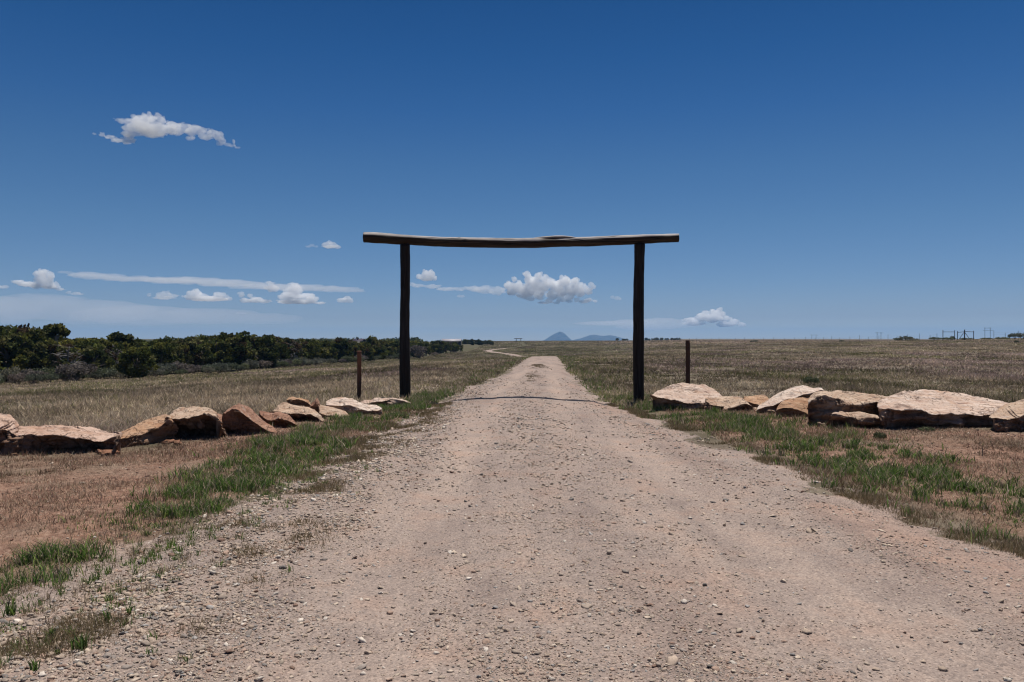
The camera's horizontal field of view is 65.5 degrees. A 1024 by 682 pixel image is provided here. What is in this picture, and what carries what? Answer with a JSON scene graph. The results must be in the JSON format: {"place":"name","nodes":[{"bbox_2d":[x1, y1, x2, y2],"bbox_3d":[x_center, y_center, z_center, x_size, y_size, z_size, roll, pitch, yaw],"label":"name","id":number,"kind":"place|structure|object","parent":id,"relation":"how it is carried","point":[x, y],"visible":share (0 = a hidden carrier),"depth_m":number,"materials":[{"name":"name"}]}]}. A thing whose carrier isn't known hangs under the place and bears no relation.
{"place":"outdoors","nodes":[
{"label":"outdoors","id":0,"kind":"place"},
{"bbox_2d":[0,348,1023,681],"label":"gravel road","id":1,"kind":"structure","parent":0,"point":[800,568],"depth_m":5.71,"materials":[{"name":"beige gravel"}]},
{"bbox_2d":[0,598,19,616],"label":"grass tuft","id":2,"kind":"object","parent":1,"relation":"on","point":[12,607],"visible":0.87,"depth_m":4.93,"materials":[{"name":"green plant"}]},
{"bbox_2d":[27,658,40,671],"bbox_3d":[-2.430,1.643,4.046,0.082,0.080,0.067,0,0,0],"label":"grass tuft","id":3,"kind":"object","parent":1,"relation":"on","point":[36,666],"visible":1,"depth_m":4.04,"materials":[{"name":"green plant"}]},
{"bbox_2d":[69,630,93,650],"bbox_3d":[-2.326,1.616,4.305,0.126,0.114,0.136,0,0,40],"label":"grass tuft","id":4,"kind":"object","parent":1,"relation":"on","point":[82,644],"visible":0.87,"depth_m":4.29,"materials":[{"name":"green plant"}]},
{"bbox_2d":[97,608,115,622],"bbox_3d":[-2.389,1.623,4.709,0.106,0.093,0.094,0,0,-7],"label":"grass tuft","id":5,"kind":"object","parent":1,"relation":"on","point":[108,614],"visible":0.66,"depth_m":4.69,"materials":[{"name":"green plant"}]},
{"bbox_2d":[100,562,114,574],"bbox_3d":[-2.934,1.652,5.782,0.086,0.096,0.090,0,0,20],"label":"grass tuft","id":6,"kind":"object","parent":1,"relation":"on","point":[109,570],"visible":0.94,"depth_m":5.78,"materials":[{"name":"green plant"}]},
{"bbox_2d":[0,355,1023,669],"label":"green grass","id":7,"kind":"structure","parent":0,"point":[928,475],"depth_m":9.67,"materials":[{"name":"green plant"}]},
{"bbox_2d":[0,338,1023,613],"bbox_3d":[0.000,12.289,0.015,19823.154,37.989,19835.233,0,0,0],"label":"ground","id":8,"kind":"structure","parent":0,"point":[46,534],"depth_m":11.12,"materials":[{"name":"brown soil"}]},
{"bbox_2d":[0,337,5,372],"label":"pinyon tree","id":9,"kind":"object","parent":8,"relation":"on","point":[2,340],"visible":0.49,"depth_m":68.30,"materials":[{"name":"green plant"}]},
{"bbox_2d":[0,413,18,448],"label":"boulder","id":10,"kind":"object","parent":8,"relation":"on","point":[9,424],"visible":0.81,"depth_m":12.41,"materials":[{"name":"stone"}]},
{"bbox_2d":[0,365,26,382],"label":"sagebrush","id":11,"kind":"object","parent":8,"relation":"on","point":[6,372],"visible":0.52,"depth_m":65.89,"materials":[{"name":"grey plant"}]},
{"bbox_2d":[0,326,30,366],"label":"juniper tree","id":12,"kind":"object","parent":8,"relation":"on","point":[4,362],"visible":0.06,"depth_m":80.08,"materials":[{"name":"green plant"}]},
{"bbox_2d":[7,373,28,383],"bbox_3d":[-38.523,2.974,62.227,1.573,1.109,1.540,0,0,-31],"label":"sagebrush","id":13,"kind":"object","parent":8,"relation":"on","point":[20,376],"visible":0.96,"depth_m":62.06,"materials":[{"name":"grey plant"}]},
{"bbox_2d":[0,334,39,381],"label":"pinyon tree","id":14,"kind":"object","parent":8,"relation":"on","point":[25,356],"visible":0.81,"depth_m":70.34,"materials":[{"name":"green plant"}]},
{"bbox_2d":[0,323,52,381],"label":"juniper tree","id":15,"kind":"object","parent":8,"relation":"on","point":[13,334],"visible":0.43,"depth_m":72.00,"materials":[{"name":"green plant"}]},
{"bbox_2d":[24,373,43,383],"bbox_3d":[-37.727,3.020,62.741,1.453,0.984,1.604,0,0,38],"label":"sagebrush","id":16,"kind":"object","parent":8,"relation":"on","point":[31,377],"visible":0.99,"depth_m":62.75,"materials":[{"name":"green plant"}]},
{"bbox_2d":[19,368,48,382],"bbox_3d":[-39.248,2.904,65.340,2.353,1.419,2.403,0,0,-37],"label":"sagebrush","id":17,"kind":"object","parent":8,"relation":"on","point":[29,371],"visible":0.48,"depth_m":64.92,"materials":[{"name":"grey plant"}]},
{"bbox_2d":[25,339,60,379],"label":"juniper tree","id":18,"kind":"object","parent":8,"relation":"on","point":[44,360],"visible":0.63,"depth_m":71.82,"materials":[{"name":"green plant"}]},
{"bbox_2d":[32,366,58,381],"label":"sagebrush","id":19,"kind":"object","parent":8,"relation":"on","point":[52,371],"visible":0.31,"depth_m":67.72,"materials":[{"name":"grey plant"}]},
{"bbox_2d":[38,373,58,382],"bbox_3d":[-37.200,2.998,63.894,1.472,0.907,1.710,0,0,38],"label":"sagebrush","id":20,"kind":"object","parent":8,"relation":"on","point":[49,376],"visible":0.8,"depth_m":63.78,"materials":[{"name":"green plant"}]},
{"bbox_2d":[42,323,78,378],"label":"pinyon tree","id":21,"kind":"object","parent":8,"relation":"on","point":[55,329],"visible":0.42,"depth_m":76.17,"materials":[{"name":"green plant"}]},
{"bbox_2d":[0,425,122,455],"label":"boulder","id":22,"kind":"object","parent":8,"relation":"on","point":[45,438],"visible":0.89,"depth_m":12.44,"materials":[{"name":"stone"}]},
{"bbox_2d":[51,343,82,378],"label":"dead tree","id":23,"kind":"object","parent":8,"relation":"on","point":[64,359],"visible":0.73,"depth_m":71.89,"materials":[{"name":"grey plant"}]},
{"bbox_2d":[54,339,81,352],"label":"juniper tree","id":24,"kind":"object","parent":8,"relation":"on","point":[61,344],"visible":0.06,"depth_m":82.51,"materials":[{"name":"green plant"}]},
{"bbox_2d":[59,347,88,378],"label":"juniper tree","id":25,"kind":"object","parent":8,"relation":"on","point":[82,358],"visible":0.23,"depth_m":74.58,"materials":[{"name":"green plant"}]},
{"bbox_2d":[54,362,97,380],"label":"sagebrush","id":26,"kind":"object","parent":8,"relation":"on","point":[78,367],"visible":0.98,"depth_m":65.73,"materials":[{"name":"grey plant"}]},
{"bbox_2d":[68,337,112,367],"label":"juniper tree","id":27,"kind":"object","parent":8,"relation":"on","point":[84,343],"visible":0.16,"depth_m":82.93,"materials":[{"name":"green plant"}]},
{"bbox_2d":[77,343,115,377],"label":"pinyon tree","id":28,"kind":"object","parent":8,"relation":"on","point":[89,352],"visible":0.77,"depth_m":76.17,"materials":[{"name":"green plant"}]},
{"bbox_2d":[87,366,108,378],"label":"sagebrush","id":29,"kind":"object","parent":8,"relation":"on","point":[98,372],"visible":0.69,"depth_m":70.72,"materials":[{"name":"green plant"}]},
{"bbox_2d":[98,368,116,378],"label":"sagebrush","id":30,"kind":"object","parent":8,"relation":"on","point":[110,372],"visible":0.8,"depth_m":70.89,"materials":[{"name":"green plant"}]},
{"bbox_2d":[95,340,123,375],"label":"juniper tree","id":31,"kind":"object","parent":8,"relation":"on","point":[120,345],"visible":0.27,"depth_m":82.90,"materials":[{"name":"green plant"}]},
{"bbox_2d":[101,450,120,456],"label":"stone","id":32,"kind":"object","parent":8,"relation":"on","point":[107,452],"visible":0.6,"depth_m":11.97,"materials":[{"name":"stone"}]},
{"bbox_2d":[102,344,127,367],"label":"dead tree","id":33,"kind":"object","parent":8,"relation":"on","point":[114,353],"visible":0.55,"depth_m":78.90,"materials":[{"name":"grey plant"}]},
{"bbox_2d":[106,331,133,343],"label":"pinyon tree","id":34,"kind":"object","parent":8,"relation":"on","point":[117,336],"visible":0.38,"depth_m":87.65,"materials":[{"name":"green plant"}]},
{"bbox_2d":[121,337,149,363],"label":"juniper tree","id":35,"kind":"object","parent":8,"relation":"on","point":[137,343],"visible":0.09,"depth_m":90.30,"materials":[{"name":"green plant"}]},
{"bbox_2d":[113,346,159,378],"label":"juniper tree","id":36,"kind":"object","parent":8,"relation":"on","point":[131,355],"visible":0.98,"depth_m":69.23,"materials":[{"name":"green plant"}]},
{"bbox_2d":[120,414,178,447],"bbox_3d":[-6.376,1.597,13.606,0.990,0.595,1.764,0,0,27],"label":"boulder","id":37,"kind":"object","parent":8,"relation":"on","point":[160,428],"visible":0.76,"depth_m":13.53,"materials":[{"name":"stone"}]},
{"bbox_2d":[148,365,164,376],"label":"sagebrush","id":38,"kind":"object","parent":8,"relation":"on","point":[160,370],"visible":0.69,"depth_m":74.17,"materials":[{"name":"grey plant"}]},
{"bbox_2d":[142,341,172,373],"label":"juniper tree","id":39,"kind":"object","parent":8,"relation":"on","point":[151,344],"visible":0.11,"depth_m":88.23,"materials":[{"name":"green plant"}]},
{"bbox_2d":[148,341,178,375],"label":"juniper tree","id":40,"kind":"object","parent":8,"relation":"on","point":[161,350],"visible":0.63,"depth_m":83.26,"materials":[{"name":"green plant"}]},
{"bbox_2d":[156,362,176,374],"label":"sagebrush","id":41,"kind":"object","parent":8,"relation":"on","point":[168,366],"visible":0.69,"depth_m":80.82,"materials":[{"name":"grey plant"}]},
{"bbox_2d":[166,344,192,373],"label":"juniper tree","id":42,"kind":"object","parent":8,"relation":"on","point":[181,351],"visible":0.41,"depth_m":87.76,"materials":[{"name":"green plant"}]},
{"bbox_2d":[161,335,197,362],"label":"pinyon tree","id":43,"kind":"object","parent":8,"relation":"on","point":[193,344],"visible":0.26,"depth_m":90.14,"materials":[{"name":"green plant"}]},
{"bbox_2d":[166,360,192,370],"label":"sagebrush","id":44,"kind":"object","parent":8,"relation":"on","point":[181,365],"visible":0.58,"depth_m":82.52,"materials":[{"name":"grey plant"}]},
{"bbox_2d":[186,364,200,373],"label":"sagebrush","id":45,"kind":"object","parent":8,"relation":"on","point":[195,368],"visible":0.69,"depth_m":84.36,"materials":[{"name":"grey plant"}]},
{"bbox_2d":[165,406,228,437],"bbox_3d":[-5.599,1.546,14.302,1.269,0.715,1.319,0,0,0],"label":"boulder","id":46,"kind":"object","parent":8,"relation":"on","point":[194,420],"visible":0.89,"depth_m":14.11,"materials":[{"name":"stone"}]},
{"bbox_2d":[184,341,216,371],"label":"juniper tree","id":47,"kind":"object","parent":8,"relation":"on","point":[207,354],"visible":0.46,"depth_m":90.69,"materials":[{"name":"green plant"}]},
{"bbox_2d":[185,335,218,371],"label":"pinyon tree","id":48,"kind":"object","parent":8,"relation":"on","point":[198,339],"visible":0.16,"depth_m":96.33,"materials":[{"name":"green plant"}]},
{"bbox_2d":[201,363,220,372],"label":"sagebrush","id":49,"kind":"object","parent":8,"relation":"on","point":[216,367],"visible":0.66,"depth_m":85.15,"materials":[{"name":"grey plant"}]},
{"bbox_2d":[197,337,234,370],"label":"pinyon tree","id":50,"kind":"object","parent":8,"relation":"on","point":[224,355],"visible":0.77,"depth_m":92.56,"materials":[{"name":"green plant"}]},
{"bbox_2d":[212,362,228,372],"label":"sagebrush","id":51,"kind":"object","parent":8,"relation":"on","point":[222,365],"visible":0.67,"depth_m":86.51,"materials":[{"name":"grey plant"}]},
{"bbox_2d":[210,330,251,362],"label":"pinyon tree","id":52,"kind":"object","parent":8,"relation":"on","point":[237,341],"visible":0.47,"depth_m":95.39,"materials":[{"name":"green plant"}]},
{"bbox_2d":[226,362,239,371],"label":"sagebrush","id":53,"kind":"object","parent":8,"relation":"on","point":[232,366],"visible":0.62,"depth_m":90.28,"materials":[{"name":"grey plant"}]},
{"bbox_2d":[227,340,258,369],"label":"juniper tree","id":54,"kind":"object","parent":8,"relation":"on","point":[246,353],"visible":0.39,"depth_m":99.53,"materials":[{"name":"green plant"}]},
{"bbox_2d":[222,403,276,433],"bbox_3d":[-4.807,1.500,14.804,1.175,0.660,1.044,0,0,0],"label":"boulder","id":55,"kind":"object","parent":8,"relation":"on","point":[238,418],"visible":0.86,"depth_m":14.44,"materials":[{"name":"stone"}]},
{"bbox_2d":[241,359,258,369],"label":"sagebrush","id":56,"kind":"object","parent":8,"relation":"on","point":[255,363],"visible":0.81,"depth_m":96.13,"materials":[{"name":"grey plant"}]},
{"bbox_2d":[247,334,279,368],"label":"juniper tree","id":57,"kind":"object","parent":8,"relation":"on","point":[263,351],"visible":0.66,"depth_m":103.91,"materials":[{"name":"green plant"}]},
{"bbox_2d":[259,359,272,368],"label":"sagebrush","id":58,"kind":"object","parent":8,"relation":"on","point":[263,363],"visible":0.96,"depth_m":101.14,"materials":[{"name":"grey plant"}]},
{"bbox_2d":[261,334,283,365],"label":"pinyon tree","id":59,"kind":"object","parent":8,"relation":"on","point":[280,339],"visible":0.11,"depth_m":121.03,"materials":[{"name":"green plant"}]},
{"bbox_2d":[259,411,295,425],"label":"boulder","id":60,"kind":"object","parent":8,"relation":"on","point":[278,418],"visible":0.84,"depth_m":15.45,"materials":[{"name":"stone"}]},
{"bbox_2d":[134,337,426,342],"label":"distant wood","id":61,"kind":"object","parent":8,"relation":"on","point":[414,339],"visible":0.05,"depth_m":515.63,"materials":[{"name":"green plant"}]},
{"bbox_2d":[274,343,290,367],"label":"juniper tree","id":62,"kind":"object","parent":8,"relation":"on","point":[283,354],"visible":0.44,"depth_m":112.29,"materials":[{"name":"green plant"}]},
{"bbox_2d":[281,337,293,354],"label":"juniper tree","id":63,"kind":"object","parent":8,"relation":"on","point":[289,340],"visible":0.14,"depth_m":122.43,"materials":[{"name":"green plant"}]},
{"bbox_2d":[283,339,308,365],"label":"dead tree","id":64,"kind":"object","parent":8,"relation":"on","point":[296,346],"visible":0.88,"depth_m":117.49,"materials":[{"name":"grey plant"}]},
{"bbox_2d":[270,402,323,421],"bbox_3d":[-4.404,1.593,16.642,1.168,0.588,1.014,0,0,0],"label":"boulder","id":65,"kind":"object","parent":8,"relation":"on","point":[295,412],"visible":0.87,"depth_m":16.46,"materials":[{"name":"stone"}]},
{"bbox_2d":[286,397,310,406],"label":"boulder","id":66,"kind":"object","parent":8,"relation":"on","point":[298,401],"visible":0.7,"depth_m":17.82,"materials":[{"name":"stone"}]},
{"bbox_2d":[297,341,314,365],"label":"juniper tree","id":67,"kind":"object","parent":8,"relation":"on","point":[309,346],"visible":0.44,"depth_m":123.73,"materials":[{"name":"green plant"}]},
{"bbox_2d":[310,398,319,412],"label":"boulder","id":68,"kind":"object","parent":8,"relation":"on","point":[315,404],"visible":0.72,"depth_m":17.25,"materials":[{"name":"stone"}]},
{"bbox_2d":[313,342,329,363],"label":"pinyon tree","id":69,"kind":"object","parent":8,"relation":"on","point":[319,352],"visible":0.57,"depth_m":130.04,"materials":[{"name":"green plant"}]},
{"bbox_2d":[312,340,332,356],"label":"pinyon tree","id":70,"kind":"object","parent":8,"relation":"on","point":[324,343],"visible":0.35,"depth_m":137.98,"materials":[{"name":"green plant"}]},
{"bbox_2d":[324,347,337,362],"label":"juniper tree","id":71,"kind":"object","parent":8,"relation":"on","point":[333,350],"visible":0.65,"depth_m":137.23,"materials":[{"name":"green plant"}]},
{"bbox_2d":[318,405,348,417],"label":"boulder","id":72,"kind":"object","parent":8,"relation":"on","point":[324,410],"visible":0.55,"depth_m":17.20,"materials":[{"name":"stone"}]},
{"bbox_2d":[332,337,353,361],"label":"juniper tree","id":73,"kind":"object","parent":8,"relation":"on","point":[345,344],"visible":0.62,"depth_m":142.24,"materials":[{"name":"green plant"}]},
{"bbox_2d":[325,397,382,414],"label":"boulder","id":74,"kind":"object","parent":8,"relation":"on","point":[348,405],"visible":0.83,"depth_m":17.79,"materials":[{"name":"stone"}]},
{"bbox_2d":[349,345,361,361],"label":"juniper tree","id":75,"kind":"object","parent":8,"relation":"on","point":[355,348],"visible":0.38,"depth_m":153.68,"materials":[{"name":"green plant"}]},
{"bbox_2d":[356,351,361,398],"bbox_3d":[-4.282,1.139,22.302,0.148,1.725,0.148,0,0,0],"label":"fence post","id":76,"kind":"object","parent":8,"relation":"on","point":[359,374],"visible":0.75,"depth_m":22.25,"materials":[{"name":"wood"}]},
{"bbox_2d":[356,342,375,360],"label":"juniper tree","id":77,"kind":"object","parent":8,"relation":"on","point":[364,347],"visible":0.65,"depth_m":158.96,"materials":[{"name":"green plant"}]},
{"bbox_2d":[367,335,381,357],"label":"pinyon tree","id":78,"kind":"object","parent":8,"relation":"on","point":[373,340],"visible":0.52,"depth_m":169.21,"materials":[{"name":"green plant"}]},
{"bbox_2d":[365,344,390,359],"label":"juniper tree","id":79,"kind":"object","parent":8,"relation":"on","point":[377,348],"visible":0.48,"depth_m":168.16,"materials":[{"name":"green plant"}]},
{"bbox_2d":[361,397,407,405],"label":"boulder","id":80,"kind":"object","parent":8,"relation":"on","point":[376,401],"visible":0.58,"depth_m":19.89,"materials":[{"name":"stone"}]},
{"bbox_2d":[387,340,398,348],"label":"juniper tree","id":81,"kind":"object","parent":8,"relation":"on","point":[395,344],"visible":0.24,"depth_m":190.48,"materials":[{"name":"green plant"}]},
{"bbox_2d":[410,345,426,357],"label":"sagebrush","id":82,"kind":"object","parent":8,"relation":"on","point":[417,349],"visible":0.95,"depth_m":186.96,"materials":[{"name":"grey plant"}]},
{"bbox_2d":[425,342,436,354],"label":"pinyon tree","id":83,"kind":"object","parent":8,"relation":"on","point":[431,345],"visible":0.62,"depth_m":224.30,"materials":[{"name":"green plant"}]},
{"bbox_2d":[442,339,461,344],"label":"barn","id":84,"kind":"structure","parent":8,"relation":"on","point":[459,341],"depth_m":400.50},
{"bbox_2d":[0,338,1023,439],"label":"dry grass","id":85,"kind":"structure","parent":8,"relation":"on","point":[127,398],"depth_m":40.28,"materials":[{"name":"beige plant"}]},
{"bbox_2d":[363,232,678,401],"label":"ranch gate","id":86,"kind":"structure","parent":8,"relation":"on","point":[405,242],"depth_m":21.88,"materials":[{"name":"brown wood"}]},
{"bbox_2d":[650,383,721,409],"bbox_3d":[4.286,1.478,19.744,1.986,0.816,1.775,0,0,0],"label":"boulder","id":87,"kind":"object","parent":8,"relation":"on","point":[689,396],"visible":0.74,"depth_m":19.38,"materials":[{"name":"stone"}]},
{"bbox_2d":[685,340,689,383],"bbox_3d":[4.986,0.999,22.601,0.135,2.050,0.128,0,0,0],"label":"fence post","id":88,"kind":"object","parent":8,"relation":"on","point":[688,361],"visible":0.62,"depth_m":22.55,"materials":[{"name":"wood"}]},
{"bbox_2d":[704,396,752,410],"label":"boulder","id":89,"kind":"object","parent":8,"relation":"on","point":[729,403],"visible":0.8,"depth_m":18.58,"materials":[{"name":"stone"}]},
{"bbox_2d":[743,395,768,407],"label":"boulder","id":90,"kind":"object","parent":8,"relation":"on","point":[756,401],"visible":0.48,"depth_m":19.25,"materials":[{"name":"stone"}]},
{"bbox_2d":[756,385,823,412],"bbox_3d":[6.359,1.427,18.372,1.699,0.765,1.117,0,0,0],"label":"boulder","id":91,"kind":"object","parent":8,"relation":"on","point":[775,401],"visible":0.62,"depth_m":18.09,"materials":[{"name":"stone"}]},
{"bbox_2d":[776,397,808,416],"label":"boulder","id":92,"kind":"object","parent":8,"relation":"on","point":[794,406],"visible":0.74,"depth_m":17.38,"materials":[{"name":"stone"}]},
{"bbox_2d":[802,376,818,384],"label":"shrub","id":93,"kind":"object","parent":8,"relation":"on","point":[807,379],"visible":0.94,"depth_m":29.41,"materials":[{"name":"green plant"}]},
{"bbox_2d":[807,390,887,423],"bbox_3d":[7.107,1.441,16.788,2.136,0.782,1.666,0,0,0],"label":"boulder","id":94,"kind":"object","parent":8,"relation":"on","point":[823,406],"visible":0.75,"depth_m":16.22,"materials":[{"name":"stone"}]},
{"bbox_2d":[824,411,882,427],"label":"boulder","id":95,"kind":"object","parent":8,"relation":"on","point":[858,419],"visible":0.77,"depth_m":15.34,"materials":[{"name":"stone"}]},
{"bbox_2d":[689,331,1018,341],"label":"wire fence","id":96,"kind":"object","parent":8,"relation":"on","point":[859,338],"visible":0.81,"depth_m":310.30,"materials":[{"name":"grey metal"}]},
{"bbox_2d":[873,431,886,438],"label":"shrub","id":97,"kind":"object","parent":8,"relation":"on","point":[879,435],"visible":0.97,"depth_m":13.57,"materials":[{"name":"green plant"}]},
{"bbox_2d":[918,426,934,431],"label":"shrub","id":98,"kind":"object","parent":8,"relation":"on","point":[926,428],"visible":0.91,"depth_m":14.64,"materials":[{"name":"green plant"}]},
{"bbox_2d":[877,389,1007,427],"bbox_3d":[8.957,1.453,16.323,2.439,0.774,4.113,0,0,29],"label":"boulder","id":99,"kind":"object","parent":8,"relation":"on","point":[921,407],"visible":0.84,"depth_m":15.53,"materials":[{"name":"stone"}]},
{"bbox_2d":[989,399,1023,431],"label":"boulder","id":100,"kind":"object","parent":8,"relation":"on","point":[1007,417],"visible":0.92,"depth_m":14.68,"materials":[{"name":"stone"}]},
{"bbox_2d":[0,411,1023,596],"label":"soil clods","id":101,"kind":"object","parent":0,"point":[1010,458],"visible":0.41,"depth_m":10.98,"materials":[{"name":"soil"}]},
{"bbox_2d":[0,0,1023,340],"label":"sky","id":102,"kind":"structure","parent":0,"point":[829,169],"materials":[{"name":"blue"}]},
{"bbox_2d":[543,332,572,340],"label":"mountain","id":103,"kind":"structure","parent":0,"point":[559,336],"depth_m":8394.34,"materials":[{"name":"blue stone"}]},
{"bbox_2d":[573,335,622,340],"bbox_3d":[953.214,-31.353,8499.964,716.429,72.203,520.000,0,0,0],"label":"mountain","id":104,"kind":"structure","parent":0,"point":[599,337],"depth_m":8369.11,"materials":[{"name":"blue stone"}]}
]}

